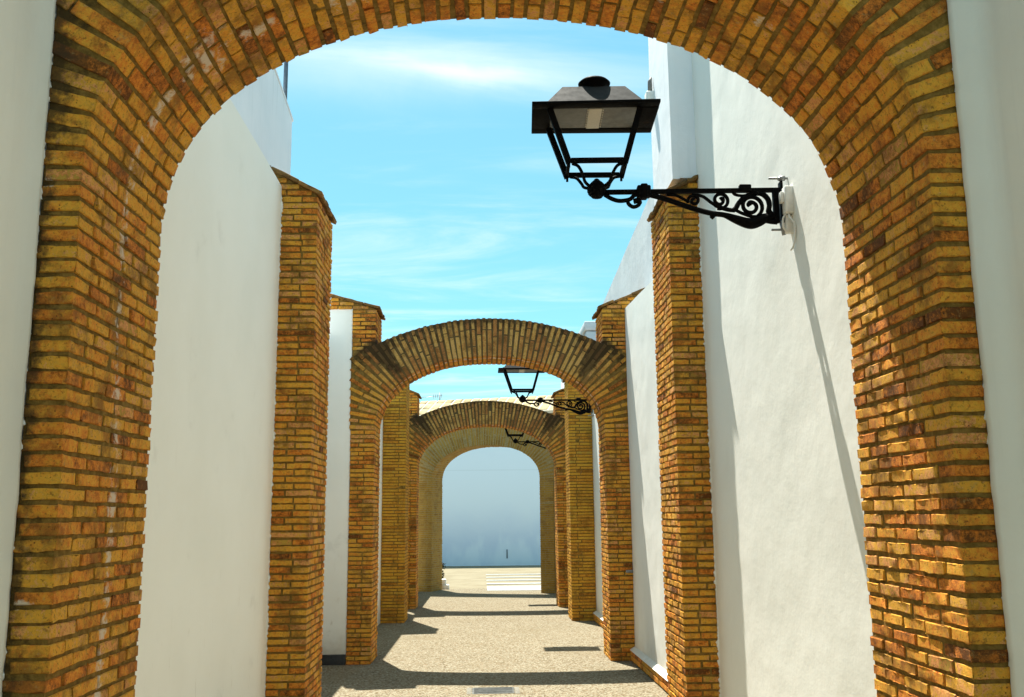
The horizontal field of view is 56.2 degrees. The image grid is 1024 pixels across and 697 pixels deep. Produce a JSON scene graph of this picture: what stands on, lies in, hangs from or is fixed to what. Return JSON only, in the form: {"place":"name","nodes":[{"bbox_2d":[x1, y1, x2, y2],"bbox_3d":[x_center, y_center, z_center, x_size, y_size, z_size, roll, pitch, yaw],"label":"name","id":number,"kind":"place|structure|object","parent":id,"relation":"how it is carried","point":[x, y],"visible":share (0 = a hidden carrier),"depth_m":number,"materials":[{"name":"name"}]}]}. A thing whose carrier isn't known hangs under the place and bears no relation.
{"place":"outdoors","nodes":[
{"label":"outdoors","id":0,"kind":"place"},
{"bbox_2d":[276,18,652,401],"label":"sky","id":1,"kind":"structure","parent":0,"point":[445,203],"materials":[{"name":"blue"}]},
{"bbox_2d":[442,565,540,588],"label":"ground","id":2,"kind":"structure","parent":0,"point":[464,577],"depth_m":32.27,"materials":[{"name":"beige concrete"}]},
{"bbox_2d":[0,0,55,696],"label":"white house","id":3,"kind":"structure","parent":2,"relation":"on","point":[26,35],"depth_m":3.06,"materials":[{"name":"white paint"}]},
{"bbox_2d":[230,68,293,174],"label":"white house","id":4,"kind":"structure","parent":2,"relation":"on","point":[261,105],"depth_m":8.62,"materials":[{"name":"white paint"}]},
{"bbox_2d":[283,62,287,98],"bbox_3d":[-2.242,-3.028,9.549,0.048,1.350,0.050,0,-10,-2],"label":"roof mast","id":5,"kind":"object","parent":4,"relation":"on","point":[285,82],"visible":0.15,"depth_m":9.47,"materials":[{"name":"grey metal"}]},
{"bbox_2d":[442,579,448,588],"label":"kerb block","id":6,"kind":"structure","parent":2,"relation":"on","point":[445,585],"depth_m":25.24,"materials":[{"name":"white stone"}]},
{"bbox_2d":[442,447,540,565],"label":"white building","id":7,"kind":"structure","parent":2,"relation":"on","point":[490,506],"depth_m":40.92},
{"bbox_2d":[421,393,442,399],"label":"antenna","id":8,"kind":"object","parent":7,"relation":"on","point":[441,395],"visible":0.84,"depth_m":42.37,"materials":[{"name":"metal"}]},
{"bbox_2d":[486,574,540,590],"bbox_3d":[1.421,6.970,28.838,4.380,0.095,8.700,0,-10,-2],"label":"road marking","id":9,"kind":"object","parent":2,"relation":"on","point":[524,587],"visible":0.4,"depth_m":26.14,"materials":[{"name":"white paint"}]},
{"bbox_2d":[561,321,595,388],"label":"grey house","id":10,"kind":"structure","parent":2,"relation":"on","point":[588,329],"depth_m":18.38,"materials":[{"name":"white paint"}]},
{"bbox_2d":[603,198,653,303],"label":"white house","id":11,"kind":"structure","parent":2,"relation":"on","point":[634,273],"depth_m":12.92,"materials":[{"name":"white paint"}]},
{"bbox_2d":[648,37,1010,696],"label":"white house","id":12,"kind":"structure","parent":2,"relation":"on","point":[793,604],"depth_m":5.94,"materials":[{"name":"white paint"}]},
{"bbox_2d":[645,77,654,98],"bbox_3d":[1.281,-2.370,8.884,0.095,0.303,0.100,0,-10,-2],"label":"wall sensor","id":13,"kind":"object","parent":12,"relation":"attached to","point":[649,93],"depth_m":8.83,"materials":[{"name":"white plastic"}]},
{"bbox_2d":[531,76,787,235],"bbox_3d":[0.877,-1.139,5.684,1.515,0.988,0.457,-1,-10,1],"label":"street lamp","id":14,"kind":"object","parent":12,"relation":"attached to","point":[594,104],"visible":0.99,"depth_m":5.63,"materials":[{"name":"black metal"}]},
{"bbox_2d":[779,186,795,250],"bbox_3d":[1.595,-0.750,5.545,0.078,0.384,0.107,0,-10,-2],"label":"junction box","id":15,"kind":"object","parent":12,"relation":"attached to","point":[786,198],"visible":1,"depth_m":5.54,"materials":[{"name":"white plastic"}]},
{"bbox_2d":[947,0,1023,696],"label":"white house","id":16,"kind":"structure","parent":2,"relation":"on","point":[987,43],"depth_m":3.15,"materials":[{"name":"white paint"}]},
{"bbox_2d":[320,588,667,696],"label":"pavement","id":17,"kind":"structure","parent":0,"point":[459,642],"depth_m":12.08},
{"bbox_2d":[2,6,281,696],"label":"white wall","id":18,"kind":"structure","parent":17,"relation":"on","point":[204,601],"depth_m":5.83,"materials":[{"name":"white paint"}]},
{"bbox_2d":[264,165,336,696],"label":"brick pier","id":19,"kind":"structure","parent":17,"relation":"on","point":[294,638],"depth_m":7.60,"materials":[{"name":"brown brick"}]},
{"bbox_2d":[321,309,352,664],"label":"white wall","id":20,"kind":"structure","parent":17,"relation":"on","point":[335,567],"depth_m":11.80,"materials":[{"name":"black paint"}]},
{"bbox_2d":[377,419,382,624],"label":"white wall","id":21,"kind":"structure","parent":17,"relation":"on","point":[380,526],"depth_m":16.50,"materials":[{"name":"white paint"}]},
{"bbox_2d":[380,385,409,622],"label":"brick pier","id":22,"kind":"structure","parent":17,"relation":"on","point":[394,537],"depth_m":16.75,"materials":[{"name":"brown brick"}]},
{"bbox_2d":[330,288,643,664],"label":"brick arch","id":23,"kind":"structure","parent":17,"relation":"on","point":[387,371],"depth_m":12.10,"materials":[{"name":"brown brick"}]},
{"bbox_2d":[418,395,555,592],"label":"brick arch","id":24,"kind":"structure","parent":17,"relation":"on","point":[439,455],"depth_m":24.61,"materials":[{"name":"brick"}]},
{"bbox_2d":[407,388,568,608],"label":"brick arch","id":25,"kind":"structure","parent":17,"relation":"on","point":[544,428],"depth_m":19.87,"materials":[{"name":"brown brick"}]},
{"bbox_2d":[467,687,519,693],"bbox_3d":[-0.186,3.409,9.524,0.524,0.043,0.360,0,-10,-2],"label":"drain cover","id":26,"kind":"object","parent":17,"relation":"on","point":[494,690],"visible":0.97,"depth_m":9.49,"materials":[{"name":"metal"}]},
{"bbox_2d":[2,0,1011,696],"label":"brick arch","id":27,"kind":"structure","parent":17,"relation":"on","point":[862,92],"depth_m":3.42,"materials":[{"name":"brown brick"}]},
{"bbox_2d":[562,380,595,620],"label":"brick pier","id":28,"kind":"structure","parent":17,"relation":"on","point":[581,563],"depth_m":16.85,"materials":[{"name":"brown brick"}]},
{"bbox_2d":[592,410,603,627],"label":"white wall","id":29,"kind":"structure","parent":17,"relation":"on","point":[598,616],"depth_m":16.34,"materials":[{"name":"paint"}]},
{"bbox_2d":[498,365,594,417],"bbox_3d":[0.642,0.587,14.950,1.715,0.988,0.457,0,-10,-2],"label":"street lamp","id":30,"kind":"object","parent":29,"relation":"attached to","point":[506,369],"visible":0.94,"depth_m":14.89,"materials":[{"name":"black metal"}]},
{"bbox_2d":[625,280,667,692],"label":"white wall","id":31,"kind":"structure","parent":17,"relation":"on","point":[648,654],"depth_m":10.75,"materials":[{"name":"paint"}]},
{"bbox_2d":[647,175,720,696],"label":"brick pier","id":32,"kind":"structure","parent":17,"relation":"on","point":[691,622],"depth_m":7.71,"materials":[{"name":"brown brick"}]},
{"bbox_3d":[1.341,3.982,22.010,0.133,3.700,3.370,0,-10,-2],"label":"white wall","id":33,"kind":"object","parent":17,"relation":"on","visible":0},
{"bbox_2d":[505,428,546,448],"bbox_3d":[0.518,1.921,22.024,1.635,0.988,0.458,0,-10,-2],"label":"street lamp","id":34,"kind":"object","parent":33,"relation":"attached to","point":[515,440],"visible":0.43,"depth_m":21.96,"materials":[{"name":"black metal"}]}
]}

